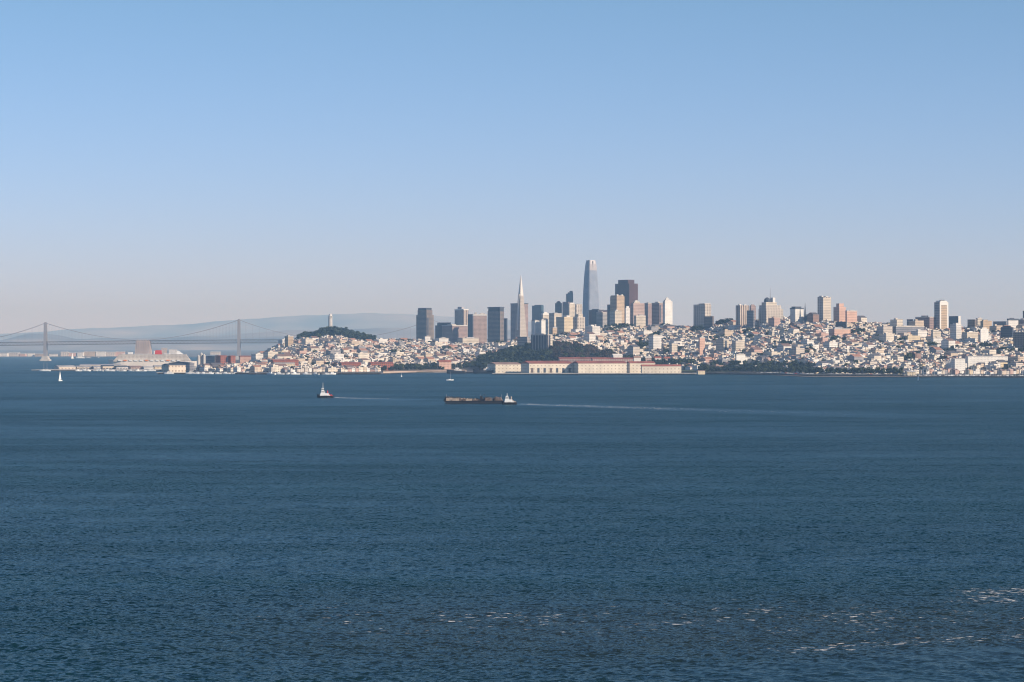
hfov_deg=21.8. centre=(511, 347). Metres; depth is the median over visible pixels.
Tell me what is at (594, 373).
quay
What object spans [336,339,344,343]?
apartment house
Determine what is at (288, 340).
apartment tower
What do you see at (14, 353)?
warehouse
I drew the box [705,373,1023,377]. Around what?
seawall
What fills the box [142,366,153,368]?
pier shed
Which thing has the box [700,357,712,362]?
apartment house
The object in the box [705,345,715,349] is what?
apartment house
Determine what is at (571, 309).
apartment tower
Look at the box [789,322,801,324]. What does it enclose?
apartment house
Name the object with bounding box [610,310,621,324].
apartment tower
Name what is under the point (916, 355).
apartment house
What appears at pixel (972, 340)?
apartment house
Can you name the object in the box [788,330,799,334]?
apartment house
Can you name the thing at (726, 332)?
apartment house
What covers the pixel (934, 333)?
apartment tower
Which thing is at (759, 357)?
apartment house
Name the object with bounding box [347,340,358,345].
apartment house
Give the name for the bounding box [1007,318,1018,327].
apartment tower
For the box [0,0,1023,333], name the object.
sky
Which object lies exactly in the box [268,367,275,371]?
house
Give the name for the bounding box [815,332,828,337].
apartment house
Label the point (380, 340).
apartment house
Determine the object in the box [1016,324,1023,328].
apartment house
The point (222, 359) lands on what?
brick building
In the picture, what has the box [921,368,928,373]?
house
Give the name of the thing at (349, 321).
hills
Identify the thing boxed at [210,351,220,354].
warehouse
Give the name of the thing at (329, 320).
column tower
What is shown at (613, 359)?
warehouse
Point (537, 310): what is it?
office tower
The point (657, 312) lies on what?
office tower
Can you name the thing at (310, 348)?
apartment house
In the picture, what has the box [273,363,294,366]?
brick building
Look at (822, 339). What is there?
apartment house
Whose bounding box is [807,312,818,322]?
apartment house
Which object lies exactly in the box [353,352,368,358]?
apartment house
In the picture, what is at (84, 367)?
pier shed
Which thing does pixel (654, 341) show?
apartment tower
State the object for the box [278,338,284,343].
apartment house
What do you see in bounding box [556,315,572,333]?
apartment tower
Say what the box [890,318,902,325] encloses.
apartment house
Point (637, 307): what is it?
apartment tower
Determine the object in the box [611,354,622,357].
hall
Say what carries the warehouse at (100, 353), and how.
on the shore
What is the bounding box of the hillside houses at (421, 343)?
[196,316,1023,373]
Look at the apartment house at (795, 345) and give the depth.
5234.64 m
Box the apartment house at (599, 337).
[596,335,602,339]
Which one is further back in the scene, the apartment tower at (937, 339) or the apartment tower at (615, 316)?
the apartment tower at (615, 316)
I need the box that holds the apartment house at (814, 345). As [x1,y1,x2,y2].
[807,343,818,348]
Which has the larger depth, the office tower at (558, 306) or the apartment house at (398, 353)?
the office tower at (558, 306)
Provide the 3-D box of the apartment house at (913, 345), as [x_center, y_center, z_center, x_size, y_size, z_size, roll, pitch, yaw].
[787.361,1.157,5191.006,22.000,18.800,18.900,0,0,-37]
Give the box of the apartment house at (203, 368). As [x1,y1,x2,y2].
[200,367,209,370]
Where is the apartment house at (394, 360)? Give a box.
[388,358,401,362]
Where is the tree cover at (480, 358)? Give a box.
[275,319,1023,373]
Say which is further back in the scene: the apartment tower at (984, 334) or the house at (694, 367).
the apartment tower at (984, 334)
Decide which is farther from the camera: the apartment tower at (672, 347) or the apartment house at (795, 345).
the apartment tower at (672, 347)
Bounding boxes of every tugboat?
[317,388,333,397]
[502,396,516,403]
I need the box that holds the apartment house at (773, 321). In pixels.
[768,317,779,326]
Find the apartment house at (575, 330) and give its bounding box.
[571,329,582,332]
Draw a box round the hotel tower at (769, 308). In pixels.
[759,295,782,325]
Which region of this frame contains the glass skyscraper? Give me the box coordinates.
[583,260,598,325]
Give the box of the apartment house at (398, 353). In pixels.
[391,351,403,354]
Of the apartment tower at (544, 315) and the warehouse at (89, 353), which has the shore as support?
the warehouse at (89, 353)
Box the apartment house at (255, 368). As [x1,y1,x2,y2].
[250,365,260,371]
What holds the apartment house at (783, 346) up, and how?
on the terrain at (468, 369)
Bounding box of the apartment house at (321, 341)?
[319,339,328,343]
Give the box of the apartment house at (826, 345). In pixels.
[823,342,837,349]
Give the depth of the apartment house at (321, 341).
6300.02 m
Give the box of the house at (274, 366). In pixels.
[269,364,277,371]
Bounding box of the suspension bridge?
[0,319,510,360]
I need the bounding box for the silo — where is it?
[197,353,205,364]
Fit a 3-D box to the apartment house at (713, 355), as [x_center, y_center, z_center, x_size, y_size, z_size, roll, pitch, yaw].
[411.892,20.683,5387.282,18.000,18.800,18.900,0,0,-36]
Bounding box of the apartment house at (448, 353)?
[442,351,452,355]
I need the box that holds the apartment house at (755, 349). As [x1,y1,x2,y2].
[748,347,761,352]
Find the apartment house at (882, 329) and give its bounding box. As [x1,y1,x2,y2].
[877,325,891,333]
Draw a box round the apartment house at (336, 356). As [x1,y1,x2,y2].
[329,353,343,360]
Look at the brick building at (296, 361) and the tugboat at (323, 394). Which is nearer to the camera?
the tugboat at (323, 394)
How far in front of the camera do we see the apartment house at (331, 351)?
5668.13 m
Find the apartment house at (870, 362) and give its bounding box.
[863,361,876,364]
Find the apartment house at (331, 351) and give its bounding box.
[325,349,340,355]
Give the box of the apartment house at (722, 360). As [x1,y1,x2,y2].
[716,358,729,362]
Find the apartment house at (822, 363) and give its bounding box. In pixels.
[816,361,829,366]
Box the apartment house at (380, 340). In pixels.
[374,338,386,342]
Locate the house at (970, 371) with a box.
[964,369,972,373]
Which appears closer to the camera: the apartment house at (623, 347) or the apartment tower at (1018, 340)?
the apartment tower at (1018, 340)
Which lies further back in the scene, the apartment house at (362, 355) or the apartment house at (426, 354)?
the apartment house at (426, 354)
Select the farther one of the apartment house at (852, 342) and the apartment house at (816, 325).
the apartment house at (816, 325)
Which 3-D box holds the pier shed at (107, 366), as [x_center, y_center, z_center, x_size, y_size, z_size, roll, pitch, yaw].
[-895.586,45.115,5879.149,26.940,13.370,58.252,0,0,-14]
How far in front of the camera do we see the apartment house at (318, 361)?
5332.68 m
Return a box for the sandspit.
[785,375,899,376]
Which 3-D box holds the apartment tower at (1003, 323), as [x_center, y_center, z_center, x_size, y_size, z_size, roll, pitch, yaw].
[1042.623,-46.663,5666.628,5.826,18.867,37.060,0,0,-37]
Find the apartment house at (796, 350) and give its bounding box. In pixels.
[789,347,804,355]
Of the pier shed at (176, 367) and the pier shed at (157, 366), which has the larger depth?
the pier shed at (157, 366)
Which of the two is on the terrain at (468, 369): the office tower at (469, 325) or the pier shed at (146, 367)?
the office tower at (469, 325)
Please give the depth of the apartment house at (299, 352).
5767.19 m
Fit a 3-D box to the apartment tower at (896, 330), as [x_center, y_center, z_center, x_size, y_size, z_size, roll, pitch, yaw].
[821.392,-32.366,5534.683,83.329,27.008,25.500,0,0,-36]
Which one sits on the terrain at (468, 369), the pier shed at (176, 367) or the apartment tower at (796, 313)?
the apartment tower at (796, 313)
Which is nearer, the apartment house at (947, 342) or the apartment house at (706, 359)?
the apartment house at (947, 342)
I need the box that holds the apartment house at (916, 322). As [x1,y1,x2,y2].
[908,319,923,325]
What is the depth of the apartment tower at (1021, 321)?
5657.42 m
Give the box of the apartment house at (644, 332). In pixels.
[638,330,651,334]
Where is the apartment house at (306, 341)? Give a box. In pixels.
[301,338,312,343]
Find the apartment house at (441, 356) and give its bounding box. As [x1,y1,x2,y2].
[433,354,445,358]
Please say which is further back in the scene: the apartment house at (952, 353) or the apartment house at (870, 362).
the apartment house at (952, 353)
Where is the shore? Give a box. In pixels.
[0,350,263,356]
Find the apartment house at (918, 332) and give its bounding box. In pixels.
[911,329,926,336]
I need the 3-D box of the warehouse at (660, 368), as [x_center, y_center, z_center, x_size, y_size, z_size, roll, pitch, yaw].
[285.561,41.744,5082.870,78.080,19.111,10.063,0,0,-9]
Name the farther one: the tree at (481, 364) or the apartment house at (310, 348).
the apartment house at (310, 348)
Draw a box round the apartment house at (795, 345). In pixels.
[791,344,802,348]
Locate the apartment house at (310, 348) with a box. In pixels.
[307,346,319,351]
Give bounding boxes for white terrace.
[951,358,964,370]
[965,356,1007,366]
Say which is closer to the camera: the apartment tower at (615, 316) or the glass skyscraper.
the apartment tower at (615, 316)
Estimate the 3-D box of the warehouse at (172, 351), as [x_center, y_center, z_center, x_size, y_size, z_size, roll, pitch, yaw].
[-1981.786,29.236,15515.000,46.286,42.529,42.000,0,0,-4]
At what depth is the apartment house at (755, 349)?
5347.19 m
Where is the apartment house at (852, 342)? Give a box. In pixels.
[846,340,858,344]
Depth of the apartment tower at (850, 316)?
5856.51 m
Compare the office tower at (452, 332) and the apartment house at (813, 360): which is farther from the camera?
the office tower at (452, 332)
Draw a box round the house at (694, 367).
[692,365,699,369]
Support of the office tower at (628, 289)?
on the terrain at (468, 369)
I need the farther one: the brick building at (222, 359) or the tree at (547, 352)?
the brick building at (222, 359)
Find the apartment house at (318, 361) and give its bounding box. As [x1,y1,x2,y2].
[311,358,323,365]
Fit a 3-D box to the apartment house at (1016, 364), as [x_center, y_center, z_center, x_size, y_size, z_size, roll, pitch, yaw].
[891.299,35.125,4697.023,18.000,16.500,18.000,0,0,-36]
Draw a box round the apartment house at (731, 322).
[728,320,735,324]
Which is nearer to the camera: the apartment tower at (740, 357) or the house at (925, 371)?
the house at (925, 371)
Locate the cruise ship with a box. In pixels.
[108,350,196,367]
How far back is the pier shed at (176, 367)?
5316.14 m
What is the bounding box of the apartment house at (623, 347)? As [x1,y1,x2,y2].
[619,345,627,349]
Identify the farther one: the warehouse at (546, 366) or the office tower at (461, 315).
the office tower at (461, 315)
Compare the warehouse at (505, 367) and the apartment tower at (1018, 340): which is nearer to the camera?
the apartment tower at (1018, 340)
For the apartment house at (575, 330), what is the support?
on the terrain at (468, 369)
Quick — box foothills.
[0,328,530,349]
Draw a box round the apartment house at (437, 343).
[430,341,442,345]
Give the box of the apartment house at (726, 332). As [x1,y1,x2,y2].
[719,329,732,336]
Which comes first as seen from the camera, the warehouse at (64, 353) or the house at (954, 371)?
the house at (954, 371)
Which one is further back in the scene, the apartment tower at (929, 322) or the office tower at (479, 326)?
the office tower at (479, 326)
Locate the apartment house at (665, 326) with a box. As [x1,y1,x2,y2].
[663,324,674,328]
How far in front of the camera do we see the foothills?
31819.96 m
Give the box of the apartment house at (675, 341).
[669,339,681,342]
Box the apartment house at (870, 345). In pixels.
[862,343,874,348]
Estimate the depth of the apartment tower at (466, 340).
6564.07 m
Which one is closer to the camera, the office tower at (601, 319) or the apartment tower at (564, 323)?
the apartment tower at (564, 323)
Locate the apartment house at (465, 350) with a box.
[459,348,469,351]
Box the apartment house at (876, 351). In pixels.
[869,349,883,352]
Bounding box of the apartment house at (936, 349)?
[929,347,942,352]
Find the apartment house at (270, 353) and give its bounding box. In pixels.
[263,350,277,358]
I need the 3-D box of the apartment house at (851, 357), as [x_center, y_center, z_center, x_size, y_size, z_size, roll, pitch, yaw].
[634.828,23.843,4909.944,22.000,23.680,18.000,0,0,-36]
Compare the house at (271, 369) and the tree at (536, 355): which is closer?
the house at (271, 369)
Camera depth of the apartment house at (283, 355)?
5653.39 m
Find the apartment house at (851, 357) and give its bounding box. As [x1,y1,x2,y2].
[848,354,862,360]
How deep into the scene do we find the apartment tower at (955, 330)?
5355.45 m
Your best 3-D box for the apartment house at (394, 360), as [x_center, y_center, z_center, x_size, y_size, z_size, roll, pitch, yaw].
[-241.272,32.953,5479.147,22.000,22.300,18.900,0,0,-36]
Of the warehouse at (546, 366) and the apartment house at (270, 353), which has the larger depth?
the apartment house at (270, 353)
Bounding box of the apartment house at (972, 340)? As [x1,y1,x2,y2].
[964,337,975,342]
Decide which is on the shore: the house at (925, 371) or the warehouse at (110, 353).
the warehouse at (110, 353)
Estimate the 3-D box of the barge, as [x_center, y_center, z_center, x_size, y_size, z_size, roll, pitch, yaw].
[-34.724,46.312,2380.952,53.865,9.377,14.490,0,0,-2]
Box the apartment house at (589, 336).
[584,332,595,341]
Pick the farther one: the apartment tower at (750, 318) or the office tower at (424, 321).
the office tower at (424, 321)
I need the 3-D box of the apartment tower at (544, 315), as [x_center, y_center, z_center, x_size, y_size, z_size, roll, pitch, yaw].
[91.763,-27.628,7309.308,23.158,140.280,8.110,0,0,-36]
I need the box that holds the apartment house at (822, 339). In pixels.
[816,338,827,341]
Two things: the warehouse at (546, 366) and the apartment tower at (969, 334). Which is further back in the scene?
the apartment tower at (969, 334)
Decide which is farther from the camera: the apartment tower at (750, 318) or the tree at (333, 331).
the tree at (333, 331)
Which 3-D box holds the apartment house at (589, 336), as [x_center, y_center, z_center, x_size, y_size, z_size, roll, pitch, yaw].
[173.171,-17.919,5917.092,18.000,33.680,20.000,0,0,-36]
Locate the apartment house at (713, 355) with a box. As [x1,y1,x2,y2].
[709,353,720,357]
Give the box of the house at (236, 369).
[233,366,240,371]
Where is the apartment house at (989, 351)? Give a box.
[982,350,995,353]
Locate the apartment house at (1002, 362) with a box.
[994,360,1007,366]
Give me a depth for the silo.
5486.96 m
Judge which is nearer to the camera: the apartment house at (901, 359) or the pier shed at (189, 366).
the apartment house at (901, 359)
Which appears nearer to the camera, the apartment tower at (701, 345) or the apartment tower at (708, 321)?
the apartment tower at (701, 345)
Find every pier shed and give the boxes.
[54,365,75,368]
[76,366,91,368]
[80,364,120,366]
[101,365,114,368]
[115,365,127,368]
[128,366,141,368]
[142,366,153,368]
[153,365,161,368]
[162,363,185,371]
[172,362,193,370]
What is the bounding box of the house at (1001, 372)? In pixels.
[997,370,1005,374]
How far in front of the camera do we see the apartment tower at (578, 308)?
7354.62 m
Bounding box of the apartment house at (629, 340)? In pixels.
[625,338,635,342]
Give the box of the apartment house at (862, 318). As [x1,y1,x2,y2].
[857,316,866,321]
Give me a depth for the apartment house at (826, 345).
5216.70 m
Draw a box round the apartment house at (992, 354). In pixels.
[985,354,1000,355]
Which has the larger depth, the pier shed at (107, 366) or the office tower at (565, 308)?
the office tower at (565, 308)
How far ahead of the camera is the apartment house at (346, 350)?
5772.96 m
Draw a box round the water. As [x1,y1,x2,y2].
[0,357,1023,681]
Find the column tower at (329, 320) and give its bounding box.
[328,314,331,326]
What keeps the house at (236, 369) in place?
on the terrain at (468, 369)
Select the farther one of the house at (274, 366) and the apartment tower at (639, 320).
the apartment tower at (639, 320)
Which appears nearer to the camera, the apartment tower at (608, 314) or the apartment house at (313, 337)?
the apartment house at (313, 337)
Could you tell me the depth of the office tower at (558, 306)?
8262.28 m
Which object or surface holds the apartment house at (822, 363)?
on the terrain at (468, 369)
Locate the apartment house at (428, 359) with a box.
[423,357,434,362]
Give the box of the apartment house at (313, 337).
[309,336,318,340]
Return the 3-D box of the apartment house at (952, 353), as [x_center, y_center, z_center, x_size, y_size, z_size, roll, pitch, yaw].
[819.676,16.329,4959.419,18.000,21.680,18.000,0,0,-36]
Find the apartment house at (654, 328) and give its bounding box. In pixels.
[647,326,658,331]
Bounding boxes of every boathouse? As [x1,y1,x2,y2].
[696,370,704,373]
[905,371,915,375]
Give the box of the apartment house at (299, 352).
[295,351,306,354]
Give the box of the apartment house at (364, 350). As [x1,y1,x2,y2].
[356,348,367,352]
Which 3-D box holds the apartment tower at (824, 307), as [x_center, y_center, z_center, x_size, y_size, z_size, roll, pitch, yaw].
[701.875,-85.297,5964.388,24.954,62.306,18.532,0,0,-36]
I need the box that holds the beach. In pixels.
[383,370,463,372]
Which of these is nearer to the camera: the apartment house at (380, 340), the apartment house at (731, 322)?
the apartment house at (731, 322)
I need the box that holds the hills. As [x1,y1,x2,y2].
[0,313,530,339]
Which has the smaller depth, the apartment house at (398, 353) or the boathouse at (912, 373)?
the boathouse at (912, 373)
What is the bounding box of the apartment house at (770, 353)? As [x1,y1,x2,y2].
[765,351,776,355]
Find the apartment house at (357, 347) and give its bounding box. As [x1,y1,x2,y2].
[354,345,364,349]
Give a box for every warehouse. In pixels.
[9,352,19,355]
[61,352,68,355]
[84,351,95,355]
[96,351,105,355]
[106,352,115,355]
[116,351,124,355]
[161,348,166,353]
[169,349,176,353]
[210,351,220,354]
[487,362,520,372]
[521,361,572,372]
[558,357,605,362]
[573,361,626,372]
[591,358,633,361]
[626,361,654,372]
[641,364,680,372]
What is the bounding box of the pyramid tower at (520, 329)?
[515,276,526,337]
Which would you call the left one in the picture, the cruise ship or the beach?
the cruise ship
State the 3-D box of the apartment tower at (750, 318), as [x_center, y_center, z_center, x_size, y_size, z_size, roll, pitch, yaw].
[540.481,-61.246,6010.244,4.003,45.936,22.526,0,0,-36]
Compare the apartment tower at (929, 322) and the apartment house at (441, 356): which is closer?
the apartment tower at (929, 322)
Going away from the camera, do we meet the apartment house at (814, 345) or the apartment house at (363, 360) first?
the apartment house at (814, 345)
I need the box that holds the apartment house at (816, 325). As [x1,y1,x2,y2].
[810,324,822,327]
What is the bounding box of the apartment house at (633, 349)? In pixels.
[627,345,639,354]
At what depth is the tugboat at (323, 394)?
2659.72 m
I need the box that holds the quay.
[492,373,696,374]
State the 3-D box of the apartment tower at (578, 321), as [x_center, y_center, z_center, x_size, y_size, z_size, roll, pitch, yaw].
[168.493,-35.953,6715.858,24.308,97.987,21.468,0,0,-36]
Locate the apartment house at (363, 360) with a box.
[358,358,368,362]
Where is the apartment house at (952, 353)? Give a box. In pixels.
[944,351,957,356]
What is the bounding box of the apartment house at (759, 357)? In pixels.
[756,356,765,360]
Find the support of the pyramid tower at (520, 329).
on the terrain at (468, 369)
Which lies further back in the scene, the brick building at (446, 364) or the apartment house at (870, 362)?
the brick building at (446, 364)
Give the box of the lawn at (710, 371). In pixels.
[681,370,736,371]
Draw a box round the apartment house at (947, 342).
[941,338,954,348]
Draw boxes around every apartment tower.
[284,335,293,346]
[435,337,448,341]
[457,337,478,343]
[517,337,529,345]
[531,320,538,333]
[531,333,552,349]
[539,319,545,332]
[541,312,548,333]
[549,313,561,333]
[551,326,556,334]
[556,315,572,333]
[568,303,574,316]
[573,314,584,328]
[575,304,581,313]
[585,324,599,334]
[607,305,609,324]
[610,294,623,322]
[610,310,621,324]
[625,306,629,323]
[630,300,644,323]
[634,315,645,326]
[648,334,661,350]
[663,297,672,324]
[669,343,677,351]
[693,303,710,326]
[699,336,704,354]
[704,316,713,329]
[716,338,728,351]
[732,340,744,350]
[735,353,744,363]
[736,304,748,326]
[747,310,754,327]
[750,304,755,319]
[754,334,770,339]
[790,307,803,323]
[817,296,830,320]
[829,327,849,335]
[833,303,845,321]
[835,322,846,327]
[845,310,856,322]
[892,326,924,334]
[905,334,919,341]
[915,316,934,328]
[931,330,940,337]
[931,336,942,342]
[934,300,947,328]
[949,316,960,327]
[950,323,960,339]
[962,331,977,341]
[967,319,976,327]
[976,317,981,325]
[980,320,991,328]
[980,328,988,341]
[993,321,1006,325]
[1001,326,1013,337]
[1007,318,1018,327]
[1013,332,1023,348]
[1018,318,1023,323]
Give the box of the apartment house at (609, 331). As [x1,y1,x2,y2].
[604,330,614,333]
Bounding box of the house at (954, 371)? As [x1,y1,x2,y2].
[950,369,958,373]
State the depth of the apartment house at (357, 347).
5920.42 m
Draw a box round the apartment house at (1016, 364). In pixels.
[1008,363,1022,366]
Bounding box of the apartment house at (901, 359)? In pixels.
[891,357,903,361]
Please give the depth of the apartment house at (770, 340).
5508.95 m
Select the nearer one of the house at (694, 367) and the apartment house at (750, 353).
the house at (694, 367)
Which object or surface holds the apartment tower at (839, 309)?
on the terrain at (468, 369)
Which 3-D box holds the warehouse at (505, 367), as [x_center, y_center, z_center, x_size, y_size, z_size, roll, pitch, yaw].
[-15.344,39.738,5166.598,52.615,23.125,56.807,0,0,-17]
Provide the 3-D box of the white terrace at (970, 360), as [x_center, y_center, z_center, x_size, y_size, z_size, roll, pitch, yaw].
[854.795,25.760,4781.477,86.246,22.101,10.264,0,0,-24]
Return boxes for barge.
[443,394,502,403]
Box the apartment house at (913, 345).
[907,343,921,346]
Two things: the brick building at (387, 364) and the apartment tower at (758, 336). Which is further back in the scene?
the apartment tower at (758, 336)
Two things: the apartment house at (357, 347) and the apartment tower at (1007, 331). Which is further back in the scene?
the apartment house at (357, 347)
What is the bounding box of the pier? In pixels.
[35,369,195,370]
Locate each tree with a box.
[329,329,336,335]
[477,362,484,369]
[532,352,539,357]
[544,350,552,357]
[816,367,823,373]
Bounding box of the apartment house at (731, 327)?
[728,325,740,329]
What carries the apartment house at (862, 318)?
on the terrain at (468, 369)
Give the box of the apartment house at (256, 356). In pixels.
[251,353,262,361]
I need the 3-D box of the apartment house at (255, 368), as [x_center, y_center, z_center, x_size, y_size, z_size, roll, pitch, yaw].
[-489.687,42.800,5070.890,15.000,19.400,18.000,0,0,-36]
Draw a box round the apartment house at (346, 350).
[340,348,348,352]
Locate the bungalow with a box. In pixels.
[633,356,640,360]
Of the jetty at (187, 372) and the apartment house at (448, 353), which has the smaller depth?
the jetty at (187, 372)
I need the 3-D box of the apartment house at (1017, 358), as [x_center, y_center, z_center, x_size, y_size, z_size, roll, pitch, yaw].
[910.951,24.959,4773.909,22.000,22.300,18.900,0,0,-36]
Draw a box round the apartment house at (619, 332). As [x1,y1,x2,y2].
[614,331,624,334]
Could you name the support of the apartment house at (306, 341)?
on the terrain at (468, 369)
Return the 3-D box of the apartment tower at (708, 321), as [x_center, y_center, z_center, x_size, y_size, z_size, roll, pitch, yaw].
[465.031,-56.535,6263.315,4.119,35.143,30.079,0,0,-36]
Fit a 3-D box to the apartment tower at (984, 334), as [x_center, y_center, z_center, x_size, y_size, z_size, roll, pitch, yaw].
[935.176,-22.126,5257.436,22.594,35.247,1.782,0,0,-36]
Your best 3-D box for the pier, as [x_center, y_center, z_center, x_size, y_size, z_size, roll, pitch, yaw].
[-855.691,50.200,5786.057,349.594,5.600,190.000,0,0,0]
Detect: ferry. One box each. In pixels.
[447,368,465,373]
[473,367,493,372]
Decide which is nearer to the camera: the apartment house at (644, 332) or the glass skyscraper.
the apartment house at (644, 332)
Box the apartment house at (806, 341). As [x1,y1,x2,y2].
[801,339,813,344]
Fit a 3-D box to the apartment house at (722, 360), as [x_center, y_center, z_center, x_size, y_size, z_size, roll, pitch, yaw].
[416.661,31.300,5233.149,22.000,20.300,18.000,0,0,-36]
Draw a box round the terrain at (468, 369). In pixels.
[193,332,1023,375]
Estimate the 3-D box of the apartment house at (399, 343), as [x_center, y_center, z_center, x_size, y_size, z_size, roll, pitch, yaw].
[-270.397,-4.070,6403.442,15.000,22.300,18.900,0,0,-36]
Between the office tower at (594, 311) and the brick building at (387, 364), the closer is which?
the brick building at (387, 364)
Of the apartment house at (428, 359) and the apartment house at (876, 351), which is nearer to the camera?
the apartment house at (876, 351)
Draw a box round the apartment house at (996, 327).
[989,324,1002,330]
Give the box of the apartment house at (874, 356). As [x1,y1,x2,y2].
[867,353,880,359]
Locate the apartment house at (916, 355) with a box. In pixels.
[911,352,920,358]
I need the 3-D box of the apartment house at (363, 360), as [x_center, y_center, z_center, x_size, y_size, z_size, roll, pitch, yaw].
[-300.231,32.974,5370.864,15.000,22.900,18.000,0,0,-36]
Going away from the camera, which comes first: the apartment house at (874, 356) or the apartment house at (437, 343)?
the apartment house at (874, 356)
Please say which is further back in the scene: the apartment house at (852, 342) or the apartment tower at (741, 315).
the apartment tower at (741, 315)
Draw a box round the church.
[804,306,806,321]
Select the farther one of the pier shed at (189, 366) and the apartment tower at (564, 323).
the apartment tower at (564, 323)
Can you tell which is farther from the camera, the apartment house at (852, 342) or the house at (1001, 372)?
the apartment house at (852, 342)
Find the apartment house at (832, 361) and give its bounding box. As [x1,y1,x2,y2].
[827,359,839,363]
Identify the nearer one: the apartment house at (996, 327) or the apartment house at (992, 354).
the apartment house at (992, 354)
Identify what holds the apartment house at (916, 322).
on the terrain at (468, 369)
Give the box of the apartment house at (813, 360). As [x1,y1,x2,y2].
[806,358,818,362]
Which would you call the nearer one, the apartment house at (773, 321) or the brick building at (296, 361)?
the brick building at (296, 361)
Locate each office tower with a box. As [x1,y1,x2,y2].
[416,308,433,340]
[435,322,450,337]
[442,324,467,342]
[454,307,468,336]
[468,314,471,336]
[472,312,486,342]
[487,307,503,342]
[504,318,506,340]
[510,303,527,340]
[532,305,543,319]
[555,301,561,312]
[563,302,568,315]
[566,291,572,302]
[589,309,606,324]
[592,309,598,324]
[596,311,606,327]
[615,280,637,322]
[645,302,651,325]
[652,302,662,323]
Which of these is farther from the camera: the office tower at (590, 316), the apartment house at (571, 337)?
the office tower at (590, 316)
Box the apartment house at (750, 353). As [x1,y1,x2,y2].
[745,352,759,355]
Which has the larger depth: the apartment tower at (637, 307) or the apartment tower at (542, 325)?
the apartment tower at (542, 325)
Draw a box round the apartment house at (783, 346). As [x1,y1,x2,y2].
[777,343,790,350]
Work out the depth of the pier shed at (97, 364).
6193.85 m
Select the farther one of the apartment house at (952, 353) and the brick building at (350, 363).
the brick building at (350, 363)
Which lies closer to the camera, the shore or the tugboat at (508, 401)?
the tugboat at (508, 401)
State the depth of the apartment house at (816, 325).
5725.14 m
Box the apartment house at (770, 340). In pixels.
[765,338,778,342]
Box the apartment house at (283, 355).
[273,354,291,358]
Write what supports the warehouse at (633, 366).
on the terrain at (468, 369)
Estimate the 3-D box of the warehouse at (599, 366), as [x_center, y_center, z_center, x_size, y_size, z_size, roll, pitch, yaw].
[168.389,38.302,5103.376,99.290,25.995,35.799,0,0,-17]
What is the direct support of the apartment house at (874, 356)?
on the terrain at (468, 369)
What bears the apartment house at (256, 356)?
on the terrain at (468, 369)
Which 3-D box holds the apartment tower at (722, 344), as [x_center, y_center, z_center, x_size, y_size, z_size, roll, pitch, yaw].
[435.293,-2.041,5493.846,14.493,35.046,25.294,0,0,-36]
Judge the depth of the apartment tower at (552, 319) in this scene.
7009.53 m
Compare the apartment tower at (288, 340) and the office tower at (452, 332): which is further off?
the office tower at (452, 332)
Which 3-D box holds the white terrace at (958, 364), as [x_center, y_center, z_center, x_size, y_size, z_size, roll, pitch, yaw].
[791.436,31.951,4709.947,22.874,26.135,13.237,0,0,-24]
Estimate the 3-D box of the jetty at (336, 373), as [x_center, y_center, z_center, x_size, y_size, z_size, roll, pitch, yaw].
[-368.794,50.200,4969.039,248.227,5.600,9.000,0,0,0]
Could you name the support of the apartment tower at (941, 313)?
on the terrain at (468, 369)
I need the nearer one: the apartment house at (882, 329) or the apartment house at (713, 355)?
the apartment house at (713, 355)
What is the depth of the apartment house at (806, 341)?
5290.33 m
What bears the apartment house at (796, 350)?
on the terrain at (468, 369)
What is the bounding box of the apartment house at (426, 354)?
[420,352,432,356]
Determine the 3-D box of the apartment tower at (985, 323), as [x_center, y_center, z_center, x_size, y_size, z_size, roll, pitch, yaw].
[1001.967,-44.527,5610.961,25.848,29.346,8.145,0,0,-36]
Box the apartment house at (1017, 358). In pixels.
[1010,355,1023,360]
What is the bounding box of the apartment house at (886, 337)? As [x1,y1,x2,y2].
[879,333,893,340]
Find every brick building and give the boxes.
[206,356,214,362]
[215,355,227,363]
[228,355,235,362]
[239,356,250,363]
[271,359,298,365]
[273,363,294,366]
[339,362,360,365]
[368,362,392,370]
[437,360,451,368]
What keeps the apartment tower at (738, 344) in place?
on the terrain at (468, 369)
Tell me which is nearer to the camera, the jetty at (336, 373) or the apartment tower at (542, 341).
the jetty at (336, 373)
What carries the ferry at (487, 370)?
on the water
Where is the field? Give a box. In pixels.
[390,369,464,370]
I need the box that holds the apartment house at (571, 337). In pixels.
[566,336,576,339]
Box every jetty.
[156,372,233,373]
[248,373,380,373]
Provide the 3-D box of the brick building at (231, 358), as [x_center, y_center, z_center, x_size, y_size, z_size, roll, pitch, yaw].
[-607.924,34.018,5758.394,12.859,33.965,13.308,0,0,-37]

